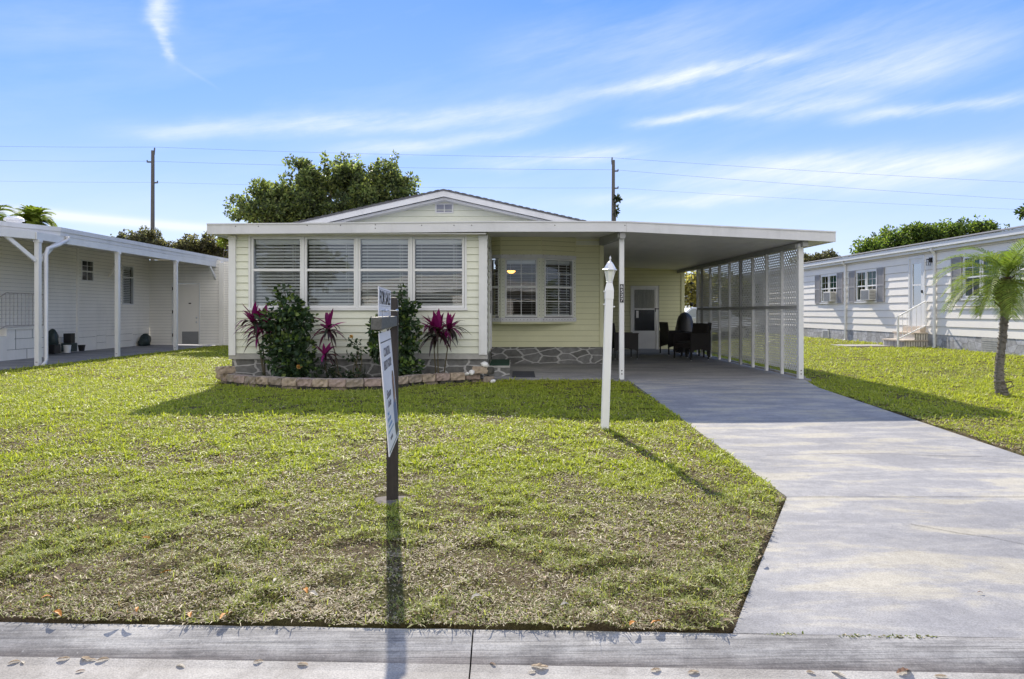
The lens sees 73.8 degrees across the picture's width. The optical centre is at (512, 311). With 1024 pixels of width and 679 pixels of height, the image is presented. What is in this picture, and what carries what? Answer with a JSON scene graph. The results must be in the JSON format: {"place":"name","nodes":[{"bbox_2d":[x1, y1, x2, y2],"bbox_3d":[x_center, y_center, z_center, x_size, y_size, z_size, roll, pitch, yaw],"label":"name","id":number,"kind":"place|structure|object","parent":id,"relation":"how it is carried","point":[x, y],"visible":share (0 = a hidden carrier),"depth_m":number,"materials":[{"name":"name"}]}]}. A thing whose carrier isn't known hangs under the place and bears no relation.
{"place":"outdoors","nodes":[
{"label":"outdoors","id":0,"kind":"place"},
{"bbox_2d":[0,344,220,369],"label":"patio","id":1,"kind":"structure","parent":0,"point":[76,356],"depth_m":19.59,"materials":[{"name":"concrete"}]},
{"bbox_2d":[48,344,59,353],"bbox_3d":[-12.880,1.036,19.115,0.280,0.265,0.270,0,0,0],"label":"storage tub","id":2,"kind":"object","parent":1,"relation":"on","point":[53,349],"visible":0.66,"depth_m":18.99,"materials":[{"name":"black paint"}]},
{"bbox_2d":[48,329,58,345],"bbox_3d":[-12.878,0.709,19.111,0.360,0.490,0.330,0,0,0],"label":"garden bag","id":3,"kind":"object","parent":2,"relation":"on","point":[53,336],"visible":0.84,"depth_m":19.02,"materials":[{"name":"plastic"}]},
{"bbox_2d":[63,345,70,352],"bbox_3d":[-12.720,1.054,19.500,0.210,0.220,0.210,0,0,0],"label":"bucket","id":4,"kind":"object","parent":1,"relation":"on","point":[67,348],"visible":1,"depth_m":19.43,"materials":[{"name":"white paint"}]},
{"bbox_2d":[61,343,76,351],"bbox_3d":[-12.990,1.030,20.000,0.300,0.248,0.300,0,0,0],"label":"planter tub","id":5,"kind":"object","parent":1,"relation":"on","point":[73,346],"visible":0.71,"depth_m":19.87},
{"bbox_2d":[63,333,74,342],"bbox_3d":[-12.990,0.764,20.000,0.220,0.280,0.200,0,0,0],"label":"planter box","id":6,"kind":"object","parent":5,"relation":"on","point":[68,337],"visible":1,"depth_m":19.90,"materials":[{"name":"black paint"}]},
{"bbox_2d":[138,333,150,345],"bbox_3d":[-13.070,0.981,24.337,0.388,0.446,0.618,0,0,0],"label":"covered heap","id":7,"kind":"object","parent":1,"relation":"on","point":[145,339],"visible":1,"depth_m":24.14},
{"bbox_2d":[329,378,347,386],"bbox_3d":[-2.760,1.120,10.845,0.290,0.132,0.183,0,1,4],"label":"edging block","id":8,"kind":"object","parent":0,"point":[337,382],"depth_m":10.76,"materials":[{"name":"stone"}]},
{"bbox_2d":[305,375,482,380],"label":"soil","id":9,"kind":"structure","parent":0,"point":[368,377],"depth_m":11.85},
{"bbox_2d":[232,301,276,375],"bbox_3d":[-4.407,0.470,11.810,0.768,1.322,0.916,0,0,36],"label":"cordyline","id":10,"kind":"object","parent":9,"relation":"on","point":[257,330],"visible":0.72,"depth_m":11.70,"materials":[{"name":"purple plant"}]},
{"bbox_2d":[253,283,324,377],"bbox_3d":[-3.792,0.367,11.682,1.187,1.742,0.982,0,0,0],"label":"hibiscus shrub","id":11,"kind":"object","parent":9,"relation":"on","point":[288,318],"visible":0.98,"depth_m":11.61,"materials":[{"name":"green plant"}]},
{"bbox_2d":[312,309,346,376],"bbox_3d":[-3.192,0.535,11.715,0.725,1.212,0.782,0,0,0],"label":"cordyline","id":12,"kind":"object","parent":9,"relation":"on","point":[328,326],"visible":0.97,"depth_m":11.70,"materials":[{"name":"purple plant"}]},
{"bbox_2d":[320,363,362,377],"bbox_3d":[-2.886,1.034,11.586,0.742,0.343,0.363,0,0,9],"label":"ground plant","id":13,"kind":"object","parent":9,"relation":"on","point":[350,372],"visible":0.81,"depth_m":11.55,"materials":[{"name":"green plant"}]},
{"bbox_2d":[342,335,367,377],"bbox_3d":[-2.716,0.788,11.810,0.433,0.801,0.256,0,0,0],"label":"rose bush","id":14,"kind":"object","parent":9,"relation":"on","point":[353,359],"visible":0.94,"depth_m":11.77,"materials":[{"name":"green plant"}]},
{"bbox_2d":[351,363,375,379],"bbox_3d":[-2.485,1.049,11.512,0.515,0.448,0.523,0,0,0],"label":"grass tuft","id":15,"kind":"object","parent":9,"relation":"on","point":[364,375],"visible":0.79,"depth_m":11.47,"materials":[{"name":"green plant"}]},
{"bbox_2d":[364,283,425,375],"bbox_3d":[-2.013,0.345,11.714,1.056,1.731,0.804,0,0,0],"label":"hibiscus shrub","id":16,"kind":"object","parent":9,"relation":"on","point":[406,358],"visible":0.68,"depth_m":11.72,"materials":[{"name":"green plant"}]},
{"bbox_2d":[398,376,408,383],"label":"edging block","id":17,"kind":"object","parent":9,"relation":"on","point":[403,379],"depth_m":11.21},
{"bbox_2d":[413,309,467,372],"bbox_3d":[-1.305,0.520,11.859,0.894,1.178,1.000,0,0,24],"label":"cordyline","id":18,"kind":"object","parent":9,"relation":"on","point":[436,324],"visible":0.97,"depth_m":11.79,"materials":[{"name":"purple plant"}]},
{"bbox_2d":[465,372,479,379],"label":"edging block","id":19,"kind":"object","parent":9,"relation":"on","point":[474,376],"depth_m":11.93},
{"bbox_2d":[472,366,487,373],"bbox_3d":[-0.565,1.011,11.946,0.287,0.128,0.175,1,0,-2],"label":"edging block","id":20,"kind":"object","parent":19,"relation":"on","point":[480,369],"depth_m":11.87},
{"bbox_2d":[0,332,1023,633],"bbox_3d":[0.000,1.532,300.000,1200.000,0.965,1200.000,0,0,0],"label":"ground","id":21,"kind":"structure","parent":0,"point":[390,590],"depth_m":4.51,"materials":[{"name":"plant"}]},
{"bbox_2d":[0,204,17,220],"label":"palm tree","id":22,"kind":"object","parent":21,"relation":"on","point":[4,208],"visible":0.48,"depth_m":36.40,"materials":[{"name":"green plant"}]},
{"bbox_2d":[10,204,57,226],"bbox_3d":[-25.264,-2.414,35.997,2.224,6.535,2.395,0,0,-14],"label":"palm tree","id":23,"kind":"object","parent":21,"relation":"on","point":[31,214],"visible":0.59,"depth_m":35.66,"materials":[{"name":"green plant"}]},
{"bbox_2d":[0,216,227,365],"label":"neighbour house","id":24,"kind":"structure","parent":21,"relation":"on","point":[92,291],"depth_m":21.29,"materials":[{"name":"white"}]},
{"bbox_2d":[81,260,93,281],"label":"window","id":25,"kind":"structure","parent":24,"relation":"in","point":[87,267],"depth_m":21.35,"materials":[{"name":"white paint"}]},
{"bbox_2d":[122,265,133,304],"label":"window","id":26,"kind":"structure","parent":24,"relation":"in","point":[124,267],"depth_m":23.76,"materials":[{"name":"white paint"}]},
{"bbox_2d":[172,283,199,344],"bbox_3d":[-11.955,0.069,24.998,1.030,2.270,0.105,0,0,0],"label":"shed door","id":27,"kind":"structure","parent":24,"relation":"in","point":[188,293],"depth_m":25.00,"materials":[{"name":"white paint"}]},
{"bbox_2d":[110,226,172,259],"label":"hedge tree","id":28,"kind":"object","parent":21,"relation":"on","point":[145,236],"visible":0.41,"depth_m":41.61,"materials":[{"name":"green plant"}]},
{"bbox_2d":[146,148,157,259],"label":"utility pole","id":29,"kind":"object","parent":21,"relation":"on","point":[152,162],"visible":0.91,"depth_m":44.93,"materials":[{"name":"brown wood"}]},
{"bbox_2d":[0,160,1023,199],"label":"power line","id":30,"kind":"object","parent":29,"relation":"attached to","point":[573,169],"visible":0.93,"depth_m":45.27,"materials":[{"name":"black"}]},
{"bbox_2d":[169,231,227,257],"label":"hedge tree","id":31,"kind":"object","parent":21,"relation":"on","point":[206,244],"visible":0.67,"depth_m":41.56,"materials":[{"name":"green plant"}]},
{"bbox_2d":[217,237,227,257],"bbox_3d":[-11.949,-1.538,28.984,1.258,4.426,1.095,0,0,0],"label":"shade tree","id":32,"kind":"object","parent":21,"relation":"on","point":[223,242],"visible":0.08,"depth_m":28.97,"materials":[{"name":"green plant"}]},
{"bbox_2d":[255,384,269,386],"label":"edging block","id":33,"kind":"structure","parent":21,"relation":"on","point":[258,385],"depth_m":11.19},
{"bbox_2d":[256,376,272,384],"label":"edging block","id":34,"kind":"structure","parent":33,"relation":"on","point":[263,380],"depth_m":11.13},
{"bbox_2d":[268,384,281,388],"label":"edging block","id":35,"kind":"structure","parent":21,"relation":"on","point":[276,386],"depth_m":11.06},
{"bbox_2d":[268,376,285,384],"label":"edging block","id":36,"kind":"structure","parent":35,"relation":"on","point":[275,380],"depth_m":11.03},
{"bbox_2d":[281,386,297,388],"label":"edging block","id":37,"kind":"structure","parent":21,"relation":"on","point":[293,387],"depth_m":10.96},
{"bbox_2d":[281,377,300,385],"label":"edging block","id":38,"kind":"structure","parent":37,"relation":"on","point":[288,381],"depth_m":10.93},
{"bbox_2d":[298,386,313,389],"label":"edging block","id":39,"kind":"structure","parent":21,"relation":"on","point":[305,387],"depth_m":10.90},
{"bbox_2d":[296,377,314,386],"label":"edging block","id":40,"kind":"structure","parent":39,"relation":"on","point":[302,381],"depth_m":10.87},
{"bbox_2d":[222,149,421,222],"bbox_3d":[-7.401,-2.939,27.079,7.789,7.231,3.030,0,0,0],"label":"shade tree","id":41,"kind":"object","parent":21,"relation":"on","point":[350,185],"visible":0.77,"depth_m":26.48,"materials":[{"name":"green plant"}]},
{"bbox_2d":[314,386,330,389],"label":"edging block","id":42,"kind":"structure","parent":21,"relation":"on","point":[324,388],"depth_m":10.83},
{"bbox_2d":[312,378,330,386],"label":"edging block","id":43,"kind":"structure","parent":42,"relation":"on","point":[320,382],"depth_m":10.80,"materials":[{"name":"stone"}]},
{"bbox_2d":[347,386,364,390],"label":"edging block","id":44,"kind":"structure","parent":21,"relation":"on","point":[354,388],"depth_m":10.80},
{"bbox_2d":[346,378,363,386],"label":"edging block","id":45,"kind":"structure","parent":44,"relation":"on","point":[354,382],"depth_m":10.76,"materials":[{"name":"stone"}]},
{"bbox_2d":[365,386,382,389],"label":"edging block","id":46,"kind":"structure","parent":21,"relation":"on","point":[375,387],"depth_m":10.89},
{"bbox_2d":[364,378,381,385],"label":"edging block","id":47,"kind":"structure","parent":46,"relation":"on","point":[372,381],"depth_m":10.85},
{"bbox_2d":[374,496,410,505],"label":"sand","id":48,"kind":"structure","parent":21,"relation":"on","point":[380,500],"depth_m":5.09,"materials":[{"name":"sand"}]},
{"bbox_2d":[371,298,398,499],"bbox_3d":[-0.854,0.703,4.597,0.084,1.621,1.300,0,0,-5],"label":"sign post","id":49,"kind":"object","parent":48,"relation":"on","point":[391,322],"visible":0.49,"depth_m":5.10,"materials":[{"name":"grey wood"}]},
{"bbox_2d":[378,328,398,456],"bbox_3d":[-0.798,0.481,4.431,0.068,0.761,0.760,0,0,-5],"label":"hanging sign","id":50,"kind":"object","parent":49,"relation":"hanging from","point":[388,384],"visible":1,"depth_m":4.34,"materials":[{"name":"white"}]},
{"bbox_2d":[378,286,398,316],"bbox_3d":[-0.797,-0.056,4.422,0.060,0.190,0.842,0,0,-5],"label":"rider sign","id":51,"kind":"object","parent":49,"relation":"on","point":[384,301],"visible":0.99,"depth_m":4.34,"materials":[{"name":"white"}]},
{"bbox_2d":[409,382,423,385],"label":"edging block","id":52,"kind":"structure","parent":21,"relation":"on","point":[416,383],"depth_m":11.47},
{"bbox_2d":[404,374,421,382],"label":"edging block","id":53,"kind":"structure","parent":52,"relation":"on","point":[414,378],"depth_m":11.39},
{"bbox_2d":[425,381,437,384],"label":"edging block","id":54,"kind":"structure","parent":21,"relation":"on","point":[432,382],"depth_m":11.66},
{"bbox_2d":[421,373,435,381],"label":"edging block","id":55,"kind":"structure","parent":54,"relation":"on","point":[428,377],"depth_m":11.58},
{"bbox_2d":[437,380,454,383],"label":"edging block","id":56,"kind":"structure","parent":21,"relation":"on","point":[446,381],"depth_m":11.80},
{"bbox_2d":[433,373,449,380],"bbox_3d":[-1.228,1.121,11.800,0.268,0.132,0.182,0,0,-29],"label":"edging block","id":57,"kind":"object","parent":56,"relation":"on","point":[442,376],"depth_m":11.73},
{"bbox_2d":[454,379,470,382],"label":"edging block","id":58,"kind":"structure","parent":21,"relation":"on","point":[462,381],"depth_m":11.93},
{"bbox_2d":[449,372,464,379],"bbox_3d":[-0.971,1.124,11.935,0.278,0.132,0.187,-1,0,-16],"label":"edging block","id":59,"kind":"object","parent":58,"relation":"on","point":[457,376],"depth_m":11.86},
{"bbox_2d":[483,375,494,382],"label":"edging block","id":60,"kind":"object","parent":21,"relation":"on","point":[486,379],"depth_m":11.88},
{"bbox_2d":[484,367,494,374],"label":"edging block","id":61,"kind":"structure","parent":60,"relation":"on","point":[491,370],"depth_m":11.88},
{"bbox_2d":[0,622,1023,673],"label":"kerb","id":62,"kind":"structure","parent":21,"relation":"on","point":[615,649],"depth_m":3.10,"materials":[{"name":"concrete"}]},
{"bbox_2d":[207,189,835,379],"bbox_3d":[-0.227,-0.632,20.128,11.793,3.972,16.345,0,0,0],"label":"manufactured home","id":63,"kind":"object","parent":21,"relation":"on","point":[441,249],"visible":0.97,"depth_m":13.72,"materials":[{"name":"beige paint"}]},
{"bbox_2d":[251,237,301,307],"bbox_3d":[-4.228,-0.712,12.310,0.915,1.273,0.150,0,0,0],"label":"window","id":64,"kind":"structure","parent":63,"relation":"in","point":[295,241],"depth_m":12.34,"materials":[{"name":"white paint"}]},
{"bbox_2d":[304,237,355,307],"bbox_3d":[-3.268,-0.712,12.310,0.924,1.273,0.150,0,0,0],"label":"window","id":65,"kind":"structure","parent":63,"relation":"in","point":[346,241],"depth_m":12.33,"materials":[{"name":"white paint"}]},
{"bbox_2d":[358,237,409,307],"bbox_3d":[-2.301,-0.712,12.310,0.934,1.273,0.150,0,0,0],"label":"window","id":66,"kind":"structure","parent":63,"relation":"in","point":[367,241],"depth_m":12.33,"materials":[{"name":"white paint"}]},
{"bbox_2d":[413,237,464,307],"bbox_3d":[-1.328,-0.712,12.310,0.927,1.273,0.150,0,0,0],"label":"window","id":67,"kind":"structure","parent":63,"relation":"in","point":[421,241],"depth_m":12.33,"materials":[{"name":"white paint"}]},
{"bbox_2d":[489,247,491,348],"bbox_3d":[-0.478,-0.251,13.785,0.125,2.030,1.070,0,0,0],"label":"side door","id":68,"kind":"structure","parent":63,"relation":"in","point":[490,253],"depth_m":14.16,"materials":[{"name":"white paint"}]},
{"bbox_2d":[492,259,498,315],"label":"window","id":69,"kind":"structure","parent":63,"relation":"in","point":[494,261],"depth_m":14.67,"materials":[{"name":"white paint"}]},
{"bbox_2d":[505,258,536,316],"bbox_3d":[0.185,-0.516,14.558,0.684,1.244,0.155,0,0,0],"label":"window","id":70,"kind":"structure","parent":63,"relation":"in","point":[510,261],"depth_m":14.49,"materials":[{"name":"white paint"}]},
{"bbox_2d":[544,259,572,316],"bbox_3d":[0.969,-0.516,14.743,0.719,1.236,0.155,0,0,-27],"label":"window","id":71,"kind":"structure","parent":63,"relation":"in","point":[558,262],"depth_m":14.76,"materials":[{"name":"white paint"}]},
{"bbox_2d":[630,286,658,348],"bbox_3d":[4.126,0.174,21.315,0.892,2.000,0.130,0,0,0],"label":"storm door","id":72,"kind":"structure","parent":63,"relation":"in","point":[644,300],"depth_m":21.29,"materials":[{"name":"white paint"}]},
{"bbox_2d":[689,271,693,308],"bbox_3d":[5.353,-0.724,20.400,0.120,1.266,0.120,0,0,45],"label":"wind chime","id":73,"kind":"object","parent":63,"relation":"hanging from","point":[691,303],"visible":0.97,"depth_m":20.40,"materials":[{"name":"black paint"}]},
{"bbox_2d":[488,363,627,381],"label":"porch slab","id":74,"kind":"structure","parent":21,"relation":"on","point":[571,371],"depth_m":13.37,"materials":[{"name":"concrete"}]},
{"bbox_2d":[488,361,509,375],"bbox_3d":[-0.245,1.099,13.395,0.400,0.210,1.610,0,0,0],"label":"entry step","id":75,"kind":"object","parent":74,"relation":"on","point":[502,370],"visible":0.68,"depth_m":12.60,"materials":[{"name":"stone"}]},
{"bbox_2d":[489,359,509,365],"bbox_3d":[-0.245,0.988,13.420,0.370,0.011,1.520,0,0,0],"label":"turf mat","id":76,"kind":"object","parent":75,"relation":"on","point":[499,362],"visible":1,"depth_m":13.27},
{"bbox_2d":[512,371,534,376],"bbox_3d":[0.207,1.169,12.860,0.425,0.034,0.880,0,0,0],"label":"doormat","id":77,"kind":"object","parent":74,"relation":"on","point":[523,373],"visible":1,"depth_m":12.74,"materials":[{"name":"rubber"}]},
{"bbox_2d":[601,256,616,429],"bbox_3d":[1.093,0.358,7.720,0.185,1.987,0.145,0,0,0],"label":"lamp post","id":78,"kind":"object","parent":21,"relation":"on","point":[609,269],"visible":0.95,"depth_m":7.68,"materials":[{"name":"white metal"}]},
{"bbox_2d":[611,157,618,220],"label":"utility pole","id":79,"kind":"object","parent":21,"relation":"on","point":[613,218],"visible":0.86,"depth_m":44.91,"materials":[{"name":"brown wood"}]},
{"bbox_2d":[3,146,1010,181],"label":"power line","id":80,"kind":"object","parent":79,"relation":"attached to","point":[512,156],"visible":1,"depth_m":45.00,"materials":[{"name":"metal"}]},
{"bbox_2d":[18,181,1017,209],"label":"power line","id":81,"kind":"object","parent":79,"relation":"attached to","point":[624,188],"visible":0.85,"depth_m":45.86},
{"bbox_2d":[613,194,622,217],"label":"climbing vine","id":82,"kind":"object","parent":79,"relation":"attached to","point":[619,201],"visible":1,"depth_m":44.72,"materials":[{"name":"green plant"}]},
{"bbox_2d":[685,271,716,307],"bbox_3d":[8.549,-0.606,33.033,3.084,3.491,2.623,0,0,0],"label":"garden shrub","id":83,"kind":"object","parent":21,"relation":"on","point":[687,287],"visible":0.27,"depth_m":32.41,"materials":[{"name":"green plant"}]},
{"bbox_2d":[685,307,758,337],"bbox_3d":[8.200,0.482,29.500,4.490,1.434,1.736,0,0,-3],"label":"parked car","id":84,"kind":"object","parent":21,"relation":"on","point":[691,312],"visible":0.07,"depth_m":28.74,"materials":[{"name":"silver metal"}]},
{"bbox_2d":[713,273,758,316],"bbox_3d":[11.759,-0.573,36.071,3.427,3.587,3.619,0,0,0],"label":"garden shrub","id":85,"kind":"object","parent":21,"relation":"on","point":[732,292],"visible":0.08,"depth_m":35.31,"materials":[{"name":"green plant"}]},
{"bbox_2d":[788,248,839,264],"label":"hedge tree","id":86,"kind":"object","parent":21,"relation":"on","point":[825,254],"visible":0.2,"depth_m":43.41,"materials":[{"name":"green plant"}]},
{"bbox_2d":[831,344,885,346],"bbox_3d":[10.950,1.089,21.400,1.500,0.100,1.000,0,0,0],"label":"stepping pad","id":87,"kind":"object","parent":21,"relation":"on","point":[861,345],"visible":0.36,"depth_m":21.17,"materials":[{"name":"concrete"}]},
{"bbox_2d":[717,225,1023,355],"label":"neighbour house","id":88,"kind":"structure","parent":21,"relation":"on","point":[888,297],"depth_m":21.07,"materials":[{"name":"white"}]},
{"bbox_2d":[821,275,828,301],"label":"window","id":89,"kind":"structure","parent":88,"relation":"in","point":[822,277],"depth_m":27.11,"materials":[{"name":"white paint"}]},
{"bbox_2d":[829,274,836,301],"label":"window","id":90,"kind":"structure","parent":88,"relation":"in","point":[830,276],"depth_m":26.18,"materials":[{"name":"white paint"}]},
{"bbox_2d":[856,271,865,300],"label":"window","id":91,"kind":"structure","parent":88,"relation":"in","point":[858,286],"depth_m":24.33,"materials":[{"name":"white paint"}]},
{"bbox_2d":[866,270,875,300],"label":"window","id":92,"kind":"structure","parent":88,"relation":"in","point":[868,285],"depth_m":23.62,"materials":[{"name":"white paint"}]},
{"bbox_2d":[908,255,925,325],"bbox_3d":[12.325,-0.636,20.735,0.150,2.120,0.830,0,0,0],"label":"door","id":93,"kind":"structure","parent":88,"relation":"in","point":[916,264],"depth_m":20.86,"materials":[{"name":"white paint"}]},
{"bbox_2d":[963,256,981,297],"bbox_3d":[12.320,-0.941,18.234,0.100,1.100,0.690,0,0,0],"label":"window","id":94,"kind":"structure","parent":88,"relation":"in","point":[965,295],"depth_m":18.53,"materials":[{"name":"white paint"}]},
{"bbox_2d":[982,253,1000,296],"bbox_3d":[12.320,-0.941,17.504,0.100,1.100,0.690,0,0,0],"label":"window","id":95,"kind":"structure","parent":88,"relation":"in","point":[983,262],"depth_m":17.80,"materials":[{"name":"white paint"}]},
{"bbox_2d":[848,214,1012,256],"bbox_3d":[24.430,-2.381,39.986,9.168,6.720,3.081,0,0,0],"label":"broadleaf tree","id":96,"kind":"object","parent":21,"relation":"on","point":[917,232],"visible":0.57,"depth_m":39.49,"materials":[{"name":"green plant"}]},
{"bbox_2d":[929,238,1023,395],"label":"palm tree","id":97,"kind":"object","parent":21,"relation":"on","point":[1004,293],"visible":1,"depth_m":10.22,"materials":[{"name":"green plant"}]},
{"bbox_2d":[1014,203,1023,220],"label":"broadleaf tree","id":98,"kind":"object","parent":21,"relation":"on","point":[1020,211],"visible":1,"depth_m":29.96,"materials":[{"name":"green plant"}]},
{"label":"edging block","id":99,"kind":"object","parent":21,"relation":"on","visible":0},
{"bbox_2d":[226,373,240,381],"bbox_3d":[-4.746,1.117,11.611,0.183,0.131,0.291,0,0,-42],"label":"edging block","id":100,"kind":"object","parent":99,"relation":"on","point":[229,377],"depth_m":11.52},
{"bbox_2d":[215,366,235,373],"bbox_3d":[-4.939,0.993,11.749,0.172,0.124,0.306,-1,-1,44],"label":"edging block","id":101,"kind":"object","parent":100,"relation":"on","point":[224,369],"depth_m":11.68,"materials":[{"name":"stone"}]},
{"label":"edging block","id":102,"kind":"object","parent":21,"relation":"on","visible":0},
{"bbox_2d":[234,375,249,382],"bbox_3d":[-4.529,1.122,11.467,0.278,0.131,0.181,0,0,32],"label":"edging block","id":103,"kind":"object","parent":102,"relation":"on","point":[239,378],"depth_m":11.40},
{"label":"edging block","id":104,"kind":"object","parent":21,"relation":"on","visible":0},
{"bbox_2d":[244,375,257,383],"bbox_3d":[-4.291,1.123,11.320,0.280,0.132,0.182,0,0,32],"label":"edging block","id":105,"kind":"object","parent":104,"relation":"on","point":[250,379],"depth_m":11.24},
{"bbox_2d":[0,0,1023,307],"label":"sky","id":106,"kind":"structure","parent":0,"point":[918,89],"materials":[{"name":"blue"}]},
{"bbox_2d":[611,349,810,381],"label":"carport slab","id":107,"kind":"structure","parent":0,"point":[651,364],"depth_m":14.60,"materials":[{"name":"concrete"}]},
{"bbox_2d":[612,323,638,358],"bbox_3d":[2.798,0.728,17.298,0.644,0.900,0.660,0,0,-5],"label":"wicker armchair","id":108,"kind":"object","parent":107,"relation":"on","point":[631,340],"visible":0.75,"depth_m":16.99,"materials":[{"name":"wicker"}]},
{"bbox_2d":[659,322,688,355],"bbox_3d":[4.428,0.723,18.746,0.644,0.900,0.660,0,0,-10],"label":"wicker armchair","id":109,"kind":"object","parent":107,"relation":"on","point":[665,336],"visible":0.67,"depth_m":18.59,"materials":[{"name":"wicker"}]},
{"bbox_2d":[675,311,693,352],"bbox_3d":[5.025,0.578,19.888,0.539,1.193,0.623,0,0,0],"label":"covered grill","id":110,"kind":"object","parent":107,"relation":"on","point":[684,321],"visible":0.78,"depth_m":19.69,"materials":[{"name":"black plastic"}]},
{"bbox_2d":[673,323,709,360],"bbox_3d":[4.439,0.729,16.910,0.644,0.900,0.660,0,0,-28],"label":"wicker armchair","id":111,"kind":"object","parent":107,"relation":"on","point":[698,338],"visible":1,"depth_m":16.77,"materials":[{"name":"wicker"}]},
{"bbox_2d":[680,331,704,356],"bbox_3d":[4.750,0.839,18.000,0.520,0.670,0.520,0,0,0],"label":"side table","id":112,"kind":"object","parent":107,"relation":"on","point":[686,350],"visible":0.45,"depth_m":17.79,"materials":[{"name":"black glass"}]},
{"bbox_2d":[686,323,711,357],"bbox_3d":[4.822,0.726,17.746,0.644,0.900,0.660,0,0,10],"label":"wicker armchair","id":113,"kind":"object","parent":107,"relation":"on","point":[709,328],"visible":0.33,"depth_m":17.44,"materials":[{"name":"wicker"}]},
{"bbox_2d":[628,379,1023,637],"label":"driveway","id":114,"kind":"structure","parent":0,"point":[889,523],"depth_m":4.86,"materials":[{"name":"concrete"}]},
{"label":"street","id":115,"kind":"structure","parent":0,"visible":0},
{"bbox_2d":[0,656,1023,678],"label":"gutter","id":116,"kind":"object","parent":115,"relation":"on","point":[55,668],"visible":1,"depth_m":2.96,"materials":[{"name":"concrete"}]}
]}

